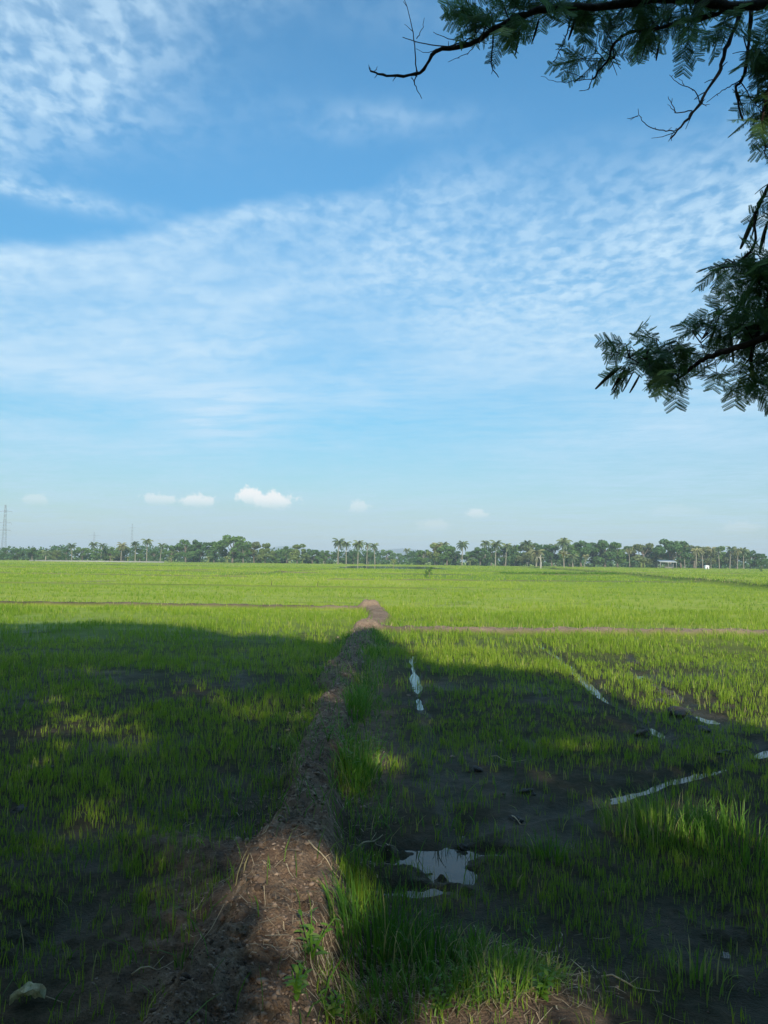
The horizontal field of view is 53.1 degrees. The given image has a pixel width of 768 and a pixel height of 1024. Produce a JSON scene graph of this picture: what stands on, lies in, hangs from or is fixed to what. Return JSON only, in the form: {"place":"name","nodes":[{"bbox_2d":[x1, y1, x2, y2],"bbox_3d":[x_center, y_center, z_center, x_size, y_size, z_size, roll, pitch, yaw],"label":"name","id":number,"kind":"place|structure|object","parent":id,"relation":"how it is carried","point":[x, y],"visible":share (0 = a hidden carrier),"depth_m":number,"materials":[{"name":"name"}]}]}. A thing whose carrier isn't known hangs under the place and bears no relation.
{"place":"outdoors","nodes":[
{"label":"outdoors","id":0,"kind":"place"},
{"bbox_2d":[218,546,544,561],"bbox_3d":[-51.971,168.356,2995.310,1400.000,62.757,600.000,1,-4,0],"label":"hills","id":1,"kind":"structure","parent":0,"point":[401,551],"depth_m":2939.47,"materials":[{"name":"green plant"}]},
{"bbox_2d":[0,557,767,1023],"bbox_3d":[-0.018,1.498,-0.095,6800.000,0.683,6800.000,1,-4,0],"label":"ground","id":2,"kind":"structure","parent":0,"point":[562,783],"depth_m":4.78,"materials":[{"name":"green plant"}]},
{"bbox_2d":[0,547,9,559],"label":"broad tree","id":3,"kind":"object","parent":2,"relation":"on","point":[3,554],"visible":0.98,"depth_m":298.54,"materials":[{"name":"green plant"}]},
{"bbox_2d":[0,507,11,547],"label":"lattice mast","id":4,"kind":"object","parent":2,"relation":"on","point":[4,511],"visible":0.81,"depth_m":520.00,"materials":[{"name":"metal"}]},
{"bbox_2d":[9,549,27,559],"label":"broad tree","id":5,"kind":"object","parent":2,"relation":"on","point":[20,552],"visible":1,"depth_m":298.31,"materials":[{"name":"green plant"}]},
{"bbox_2d":[10,804,27,813],"bbox_3d":[-2.273,1.870,4.800,0.089,0.067,0.116,-2,-4,35],"label":"mud clod","id":6,"kind":"object","parent":2,"relation":"on","point":[17,809],"visible":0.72,"depth_m":4.78,"materials":[{"name":"soil"}]},
{"bbox_2d":[26,547,38,559],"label":"broad tree","id":7,"kind":"object","parent":2,"relation":"on","point":[32,552],"visible":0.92,"depth_m":309.13,"materials":[{"name":"green plant"}]},
{"bbox_2d":[9,981,63,1004],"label":"dry leaf","id":8,"kind":"object","parent":2,"relation":"on","point":[34,990],"visible":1,"depth_m":2.71,"materials":[{"name":"plant"}]},
{"bbox_2d":[47,550,65,558],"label":"broad tree","id":9,"kind":"object","parent":2,"relation":"on","point":[56,554],"visible":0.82,"depth_m":302.75,"materials":[{"name":"green plant"}]},
{"bbox_2d":[69,547,93,559],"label":"broad tree","id":10,"kind":"object","parent":2,"relation":"on","point":[84,553],"visible":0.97,"depth_m":309.23,"materials":[{"name":"green plant"}]},
{"bbox_2d":[90,549,101,560],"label":"broad tree","id":11,"kind":"object","parent":2,"relation":"on","point":[96,555],"visible":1,"depth_m":298.30,"materials":[{"name":"green plant"}]},
{"bbox_2d":[29,560,163,562],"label":"wall","id":12,"kind":"structure","parent":2,"relation":"on","point":[99,561],"depth_m":261.26,"materials":[{"name":"white paint"}]},
{"bbox_2d":[100,547,119,560],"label":"broad tree","id":13,"kind":"object","parent":2,"relation":"on","point":[104,554],"visible":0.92,"depth_m":309.14,"materials":[{"name":"green plant"}]},
{"bbox_2d":[114,547,129,560],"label":"broad tree","id":14,"kind":"object","parent":2,"relation":"on","point":[126,551],"visible":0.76,"depth_m":316.36,"materials":[{"name":"green plant"}]},
{"bbox_2d":[132,549,144,560],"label":"broad tree","id":15,"kind":"object","parent":2,"relation":"on","point":[139,555],"visible":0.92,"depth_m":303.59,"materials":[{"name":"green plant"}]},
{"bbox_2d":[131,956,173,974],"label":"dead stalk","id":16,"kind":"object","parent":2,"relation":"on","point":[138,969],"visible":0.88,"depth_m":2.93,"materials":[{"name":"plant"}]},
{"bbox_2d":[147,550,161,560],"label":"broad tree","id":17,"kind":"object","parent":2,"relation":"on","point":[155,553],"visible":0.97,"depth_m":303.68,"materials":[{"name":"green plant"}]},
{"bbox_2d":[161,545,179,561],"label":"broad tree","id":18,"kind":"object","parent":2,"relation":"on","point":[172,554],"visible":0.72,"depth_m":309.07,"materials":[{"name":"green plant"}]},
{"bbox_2d":[169,539,201,561],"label":"broad tree","id":19,"kind":"object","parent":2,"relation":"on","point":[177,547],"visible":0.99,"depth_m":298.43,"materials":[{"name":"green plant"}]},
{"bbox_2d":[186,540,209,561],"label":"broad tree","id":20,"kind":"object","parent":2,"relation":"on","point":[203,547],"visible":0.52,"depth_m":302.92,"materials":[{"name":"green plant"}]},
{"bbox_2d":[204,541,227,562],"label":"broad tree","id":21,"kind":"object","parent":2,"relation":"on","point":[212,552],"visible":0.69,"depth_m":298.31,"materials":[{"name":"green plant"}]},
{"bbox_2d":[212,534,251,562],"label":"broad tree","id":22,"kind":"object","parent":2,"relation":"on","point":[226,541],"visible":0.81,"depth_m":288.82,"materials":[{"name":"green plant"}]},
{"bbox_2d":[234,544,251,562],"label":"broad tree","id":23,"kind":"object","parent":2,"relation":"on","point":[240,554],"visible":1,"depth_m":284.39,"materials":[{"name":"green plant"}]},
{"bbox_2d":[245,541,262,562],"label":"broad tree","id":24,"kind":"object","parent":2,"relation":"on","point":[254,546],"visible":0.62,"depth_m":298.05,"materials":[{"name":"green plant"}]},
{"bbox_2d":[258,543,274,562],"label":"broad tree","id":25,"kind":"object","parent":2,"relation":"on","point":[263,554],"visible":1,"depth_m":292.99,"materials":[{"name":"green plant"}]},
{"bbox_2d":[271,550,284,562],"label":"broad tree","id":26,"kind":"object","parent":2,"relation":"on","point":[277,556],"visible":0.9,"depth_m":297.45,"materials":[{"name":"green plant"}]},
{"bbox_2d":[280,546,292,562],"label":"broad tree","id":27,"kind":"object","parent":2,"relation":"on","point":[286,551],"visible":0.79,"depth_m":308.37,"materials":[{"name":"green plant"}]},
{"bbox_2d":[284,960,312,1001],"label":"weed plant","id":28,"kind":"object","parent":2,"relation":"on","point":[298,981],"visible":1,"depth_m":2.49,"materials":[{"name":"green plant"}]},
{"bbox_2d":[288,544,309,563],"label":"broad tree","id":29,"kind":"object","parent":2,"relation":"on","point":[294,553],"visible":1,"depth_m":293.25,"materials":[{"name":"green plant"}]},
{"bbox_2d":[305,549,319,563],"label":"broad tree","id":30,"kind":"object","parent":2,"relation":"on","point":[311,553],"visible":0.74,"depth_m":308.95,"materials":[{"name":"green plant"}]},
{"bbox_2d":[294,907,340,959],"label":"weed plant","id":31,"kind":"object","parent":2,"relation":"on","point":[309,948],"visible":0.99,"depth_m":2.75,"materials":[{"name":"green plant"}]},
{"bbox_2d":[314,550,334,563],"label":"broad tree","id":32,"kind":"object","parent":2,"relation":"on","point":[325,555],"visible":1,"depth_m":303.56,"materials":[{"name":"green plant"}]},
{"bbox_2d":[316,706,341,741],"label":"weed plant","id":33,"kind":"object","parent":2,"relation":"on","point":[329,726],"visible":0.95,"depth_m":6.02,"materials":[{"name":"green plant"}]},
{"bbox_2d":[315,988,345,1018],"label":"weed plant","id":34,"kind":"object","parent":2,"relation":"on","point":[333,1007],"visible":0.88,"depth_m":2.58,"materials":[{"name":"green plant"}]},
{"bbox_2d":[332,538,345,563],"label":"palm tree","id":35,"kind":"object","parent":2,"relation":"on","point":[336,541],"visible":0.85,"depth_m":289.37,"materials":[{"name":"green plant"}]},
{"bbox_2d":[332,551,345,562],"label":"broad tree","id":36,"kind":"object","parent":2,"relation":"on","point":[341,559],"visible":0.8,"depth_m":306.18,"materials":[{"name":"green plant"}]},
{"bbox_2d":[325,720,368,767],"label":"weed plant","id":37,"kind":"object","parent":2,"relation":"on","point":[346,745],"visible":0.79,"depth_m":5.83,"materials":[{"name":"green plant"}]},
{"bbox_2d":[344,550,361,563],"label":"broad tree","id":38,"kind":"object","parent":2,"relation":"on","point":[352,557],"visible":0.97,"depth_m":308.66,"materials":[{"name":"green plant"}]},
{"bbox_2d":[324,734,391,792],"bbox_3d":[-0.203,1.806,5.669,0.579,0.314,0.977,-1,-4,21],"label":"grass clump","id":39,"kind":"object","parent":2,"relation":"on","point":[360,758],"visible":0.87,"depth_m":5.62,"materials":[{"name":"green plant"}]},
{"bbox_2d":[352,540,364,564],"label":"palm tree","id":40,"kind":"object","parent":2,"relation":"on","point":[358,544],"visible":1,"depth_m":269.11,"materials":[{"name":"green plant"}]},
{"bbox_2d":[340,682,379,722],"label":"grass clump","id":41,"kind":"object","parent":2,"relation":"on","point":[353,695],"visible":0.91,"depth_m":8.06,"materials":[{"name":"green plant"}]},
{"bbox_2d":[361,551,376,563],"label":"broad tree","id":42,"kind":"object","parent":2,"relation":"on","point":[369,554],"visible":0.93,"depth_m":298.50,"materials":[{"name":"green plant"}]},
{"bbox_2d":[302,856,441,983],"bbox_3d":[-0.048,1.625,3.109,0.590,0.366,0.687,1,-4,0],"label":"grass clump","id":43,"kind":"object","parent":2,"relation":"on","point":[377,924],"visible":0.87,"depth_m":3.09,"materials":[{"name":"green plant"}]},
{"bbox_2d":[55,623,708,1023],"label":"soil crumbs","id":44,"kind":"object","parent":2,"relation":"on","point":[263,979],"visible":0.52,"depth_m":3.08,"materials":[{"name":"brown soil"}]},
{"bbox_2d":[0,560,767,1023],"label":"rice seedlings","id":45,"kind":"object","parent":2,"relation":"on","point":[474,650],"visible":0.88,"depth_m":8.29,"materials":[{"name":"green plant"}]},
{"bbox_2d":[0,543,767,568],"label":"tree belt","id":46,"kind":"object","parent":2,"relation":"on","point":[380,560],"visible":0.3,"depth_m":322.19,"materials":[{"name":"green plant"}]},
{"bbox_2d":[375,549,395,559],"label":"broad tree","id":47,"kind":"object","parent":2,"relation":"on","point":[388,552],"visible":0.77,"depth_m":417.76,"materials":[{"name":"green plant"}]},
{"bbox_2d":[315,954,504,1023],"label":"grass clump","id":48,"kind":"object","parent":2,"relation":"on","point":[375,986],"visible":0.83,"depth_m":2.72,"materials":[{"name":"green plant"}]},
{"bbox_2d":[415,550,430,564],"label":"broad tree","id":49,"kind":"object","parent":2,"relation":"on","point":[419,554],"visible":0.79,"depth_m":318.22,"materials":[{"name":"green plant"}]},
{"bbox_2d":[167,654,683,1023],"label":"straw litter","id":50,"kind":"object","parent":2,"relation":"on","point":[358,976],"visible":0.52,"depth_m":2.84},
{"bbox_2d":[379,896,487,988],"bbox_3d":[0.185,1.661,2.986,0.472,0.272,0.576,1,-4,0],"label":"grass clump","id":51,"kind":"object","parent":2,"relation":"on","point":[431,952],"visible":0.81,"depth_m":3.00,"materials":[{"name":"green plant"}]},
{"bbox_2d":[426,543,441,564],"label":"broad tree","id":52,"kind":"object","parent":2,"relation":"on","point":[434,555],"visible":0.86,"depth_m":298.87,"materials":[{"name":"green plant"}]},
{"bbox_2d":[425,973,461,1012],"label":"weed plant","id":53,"kind":"object","parent":2,"relation":"on","point":[441,998],"visible":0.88,"depth_m":2.65,"materials":[{"name":"green plant"}]},
{"bbox_2d":[434,545,455,564],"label":"broad tree","id":54,"kind":"object","parent":2,"relation":"on","point":[448,552],"visible":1,"depth_m":296.51,"materials":[{"name":"green plant"}]},
{"bbox_2d":[450,551,465,564],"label":"broad tree","id":55,"kind":"object","parent":2,"relation":"on","point":[456,556],"visible":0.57,"depth_m":303.56,"materials":[{"name":"green plant"}]},
{"bbox_2d":[456,541,469,565],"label":"palm tree","id":56,"kind":"object","parent":2,"relation":"on","point":[462,544],"visible":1,"depth_m":289.38,"materials":[{"name":"green plant"}]},
{"bbox_2d":[464,551,478,564],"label":"broad tree","id":57,"kind":"object","parent":2,"relation":"on","point":[470,558],"visible":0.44,"depth_m":306.14,"materials":[{"name":"green plant"}]},
{"bbox_2d":[468,547,491,565],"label":"broad tree","id":58,"kind":"object","parent":2,"relation":"on","point":[476,551],"visible":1,"depth_m":293.56,"materials":[{"name":"green plant"}]},
{"bbox_2d":[440,918,522,967],"bbox_3d":[0.382,1.734,3.087,0.360,0.153,0.338,1,-4,0],"label":"grass clump","id":59,"kind":"object","parent":2,"relation":"on","point":[481,936],"visible":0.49,"depth_m":3.13,"materials":[{"name":"green plant"}]},
{"bbox_2d":[483,547,498,565],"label":"broad tree","id":60,"kind":"object","parent":2,"relation":"on","point":[493,557],"visible":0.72,"depth_m":300.74,"materials":[{"name":"green plant"}]},
{"bbox_2d":[431,931,561,1009],"bbox_3d":[0.397,1.647,2.773,0.500,0.219,0.433,1,-4,0],"label":"grass clump","id":61,"kind":"object","parent":2,"relation":"on","point":[517,971],"visible":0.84,"depth_m":2.78,"materials":[{"name":"green plant"}]},
{"bbox_2d":[489,540,503,565],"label":"palm tree","id":62,"kind":"object","parent":2,"relation":"on","point":[496,545],"visible":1,"depth_m":279.12,"materials":[{"name":"green plant"}]},
{"bbox_2d":[492,546,515,565],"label":"broad tree","id":63,"kind":"object","parent":2,"relation":"on","point":[510,557],"visible":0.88,"depth_m":298.29,"materials":[{"name":"green plant"}]},
{"bbox_2d":[440,942,583,992],"bbox_3d":[0.474,1.709,2.889,0.472,0.154,0.482,-3,-5,44],"label":"grass clump","id":64,"kind":"object","parent":2,"relation":"on","point":[556,969],"visible":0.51,"depth_m":2.90,"materials":[{"name":"green plant"}]},
{"bbox_2d":[505,545,527,565],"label":"broad tree","id":65,"kind":"object","parent":2,"relation":"on","point":[518,548],"visible":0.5,"depth_m":302.83,"materials":[{"name":"green plant"}]},
{"bbox_2d":[516,544,535,565],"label":"broad tree","id":66,"kind":"object","parent":2,"relation":"on","point":[523,556],"visible":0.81,"depth_m":298.32,"materials":[{"name":"green plant"}]},
{"bbox_2d":[519,540,532,565],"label":"palm tree","id":67,"kind":"object","parent":2,"relation":"on","point":[526,543],"visible":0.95,"depth_m":298.93,"materials":[{"name":"green plant"}]},
{"bbox_2d":[518,788,535,795],"bbox_3d":[0.991,1.949,5.323,0.132,0.074,0.098,-1,-4,20],"label":"mud clod","id":68,"kind":"object","parent":2,"relation":"on","point":[526,791],"visible":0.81,"depth_m":5.29,"materials":[{"name":"soil"}]},
{"bbox_2d":[526,549,544,565],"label":"palm tree","id":69,"kind":"object","parent":2,"relation":"on","point":[537,553],"visible":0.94,"depth_m":288.77,"materials":[{"name":"green plant"}]},
{"bbox_2d":[530,543,553,565],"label":"broad tree","id":70,"kind":"object","parent":2,"relation":"on","point":[537,547],"visible":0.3,"depth_m":303.53,"materials":[{"name":"green plant"}]},
{"bbox_2d":[529,964,555,1001],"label":"weed plant","id":71,"kind":"object","parent":2,"relation":"on","point":[543,986],"visible":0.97,"depth_m":2.69,"materials":[{"name":"green plant"}]},
{"bbox_2d":[524,821,572,865],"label":"grass clump","id":72,"kind":"object","parent":2,"relation":"on","point":[550,848],"visible":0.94,"depth_m":4.14,"materials":[{"name":"green plant"}]},
{"bbox_2d":[539,545,559,566],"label":"broad tree","id":73,"kind":"object","parent":2,"relation":"on","point":[550,557],"visible":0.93,"depth_m":296.64,"materials":[{"name":"green plant"}]},
{"bbox_2d":[556,537,572,566],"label":"palm tree","id":74,"kind":"object","parent":2,"relation":"on","point":[564,542],"visible":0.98,"depth_m":289.38,"materials":[{"name":"green plant"}]},
{"bbox_2d":[369,0,767,415],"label":"shade tree","id":75,"kind":"object","parent":2,"relation":"on","point":[747,266],"visible":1,"depth_m":3.52,"materials":[{"name":"green plant"}]},
{"bbox_2d":[370,644,767,958],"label":"puddle water","id":76,"kind":"structure","parent":2,"relation":"on","point":[451,863],"depth_m":4.25,"materials":[{"name":"grey liquid"}]},
{"bbox_2d":[556,544,582,566],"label":"broad tree","id":77,"kind":"object","parent":2,"relation":"on","point":[572,549],"visible":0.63,"depth_m":297.36,"materials":[{"name":"green plant"}]},
{"bbox_2d":[565,554,578,566],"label":"palm tree","id":78,"kind":"object","parent":2,"relation":"on","point":[571,557],"visible":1,"depth_m":291.14,"materials":[{"name":"green plant"}]},
{"bbox_2d":[566,540,600,566],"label":"broad tree","id":79,"kind":"object","parent":2,"relation":"on","point":[587,548],"visible":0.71,"depth_m":296.54,"materials":[{"name":"green plant"}]},
{"bbox_2d":[581,542,603,566],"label":"broad tree","id":80,"kind":"object","parent":2,"relation":"on","point":[592,553],"visible":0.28,"depth_m":304.10,"materials":[{"name":"green plant"}]},
{"bbox_2d":[591,540,618,566],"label":"broad tree","id":81,"kind":"object","parent":2,"relation":"on","point":[604,545],"visible":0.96,"depth_m":296.81,"materials":[{"name":"green plant"}]},
{"bbox_2d":[606,542,626,566],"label":"broad tree","id":82,"kind":"object","parent":2,"relation":"on","point":[621,557],"visible":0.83,"depth_m":296.29,"materials":[{"name":"green plant"}]},
{"bbox_2d":[623,546,634,566],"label":"broad tree","id":83,"kind":"object","parent":2,"relation":"on","point":[632,563],"visible":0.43,"depth_m":297.69,"materials":[{"name":"green plant"}]},
{"bbox_2d":[601,974,659,991],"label":"dead stalk","id":84,"kind":"object","parent":2,"relation":"on","point":[608,975],"visible":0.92,"depth_m":2.89,"materials":[{"name":"plant"}]},
{"bbox_2d":[634,728,649,735],"bbox_3d":[2.390,2.075,7.131,0.172,0.122,0.160,-1,-4,30],"label":"mud clod","id":85,"kind":"object","parent":2,"relation":"on","point":[641,732],"visible":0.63,"depth_m":7.10,"materials":[{"name":"soil"}]},
{"bbox_2d":[627,543,662,567],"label":"broad tree","id":86,"kind":"object","parent":2,"relation":"on","point":[643,549],"visible":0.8,"depth_m":293.10,"materials":[{"name":"green plant"}]},
{"bbox_2d":[590,780,726,849],"bbox_3d":[1.653,1.778,4.630,0.810,0.278,0.843,1,-4,0],"label":"grass clump","id":87,"kind":"object","parent":2,"relation":"on","point":[607,814],"visible":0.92,"depth_m":4.55,"materials":[{"name":"green plant"}]},
{"bbox_2d":[657,560,676,568],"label":"open shed","id":88,"kind":"structure","parent":2,"relation":"on","point":[668,565],"depth_m":268.49,"materials":[{"name":"white"}]},
{"bbox_2d":[649,538,690,564],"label":"broad tree","id":89,"kind":"object","parent":2,"relation":"on","point":[670,546],"visible":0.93,"depth_m":287.86,"materials":[{"name":"green plant"}]},
{"bbox_2d":[667,706,693,716],"bbox_3d":[3.138,2.140,8.143,0.309,0.157,0.244,2,-4,-26],"label":"mud clod","id":90,"kind":"object","parent":2,"relation":"on","point":[681,711],"visible":0.59,"depth_m":8.09,"materials":[{"name":"soil"}]},
{"bbox_2d":[667,543,693,567],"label":"broad tree","id":91,"kind":"object","parent":2,"relation":"on","point":[680,559],"visible":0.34,"depth_m":298.58,"materials":[{"name":"green plant"}]},
{"bbox_2d":[682,545,703,567],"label":"broad tree","id":92,"kind":"object","parent":2,"relation":"on","point":[693,561],"visible":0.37,"depth_m":304.26,"materials":[{"name":"green plant"}]},
{"bbox_2d":[693,725,710,732],"bbox_3d":[3.063,2.106,7.392,0.190,0.107,0.191,3,-4,-27],"label":"mud clod","id":93,"kind":"object","parent":2,"relation":"on","point":[707,729],"visible":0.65,"depth_m":7.35,"materials":[{"name":"soil"}]},
{"bbox_2d":[665,935,740,1003],"bbox_3d":[1.191,1.727,2.901,0.256,0.189,0.288,3,-4,-31],"label":"grass clump","id":94,"kind":"object","parent":2,"relation":"on","point":[702,967],"visible":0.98,"depth_m":2.94,"materials":[{"name":"green plant"}]},
{"bbox_2d":[697,547,717,564],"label":"broad tree","id":95,"kind":"object","parent":2,"relation":"on","point":[707,558],"visible":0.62,"depth_m":303.50,"materials":[{"name":"green plant"}]},
{"bbox_2d":[706,546,715,568],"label":"palm tree","id":96,"kind":"object","parent":2,"relation":"on","point":[711,551],"visible":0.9,"depth_m":284.38,"materials":[{"name":"green plant"}]},
{"bbox_2d":[667,794,767,876],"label":"grass clump","id":97,"kind":"object","parent":2,"relation":"on","point":[740,827],"visible":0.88,"depth_m":4.29,"materials":[{"name":"green plant"}]},
{"bbox_2d":[713,546,727,568],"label":"broad tree","id":98,"kind":"object","parent":2,"relation":"on","point":[721,556],"visible":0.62,"depth_m":302.94,"materials":[{"name":"green plant"}]},
{"bbox_2d":[722,548,744,568],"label":"broad tree","id":99,"kind":"object","parent":2,"relation":"on","point":[733,559],"visible":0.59,"depth_m":298.12,"materials":[{"name":"green plant"}]},
{"bbox_2d":[738,547,749,568],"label":"palm tree","id":100,"kind":"object","parent":2,"relation":"on","point":[744,550],"visible":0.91,"depth_m":287.33,"materials":[{"name":"green plant"}]},
{"bbox_2d":[739,550,760,568],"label":"broad tree","id":101,"kind":"object","parent":2,"relation":"on","point":[750,555],"visible":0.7,"depth_m":293.06,"materials":[{"name":"green plant"}]},
{"bbox_2d":[754,553,767,568],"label":"broad tree","id":102,"kind":"object","parent":2,"relation":"on","point":[764,561],"visible":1,"depth_m":288.47,"materials":[{"name":"green plant"}]},
{"bbox_2d":[0,566,767,1023],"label":"dike grass","id":103,"kind":"structure","parent":0,"point":[384,640],"depth_m":5.52,"materials":[{"name":"green plant"}]},
{"bbox_2d":[0,0,767,564],"label":"sky","id":104,"kind":"structure","parent":0,"point":[257,284],"materials":[{"name":"blue"}]},
{"bbox_2d":[338,566,444,569],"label":"pond water","id":105,"kind":"structure","parent":0,"point":[398,567],"depth_m":186.15,"materials":[{"name":"grey liquid"}]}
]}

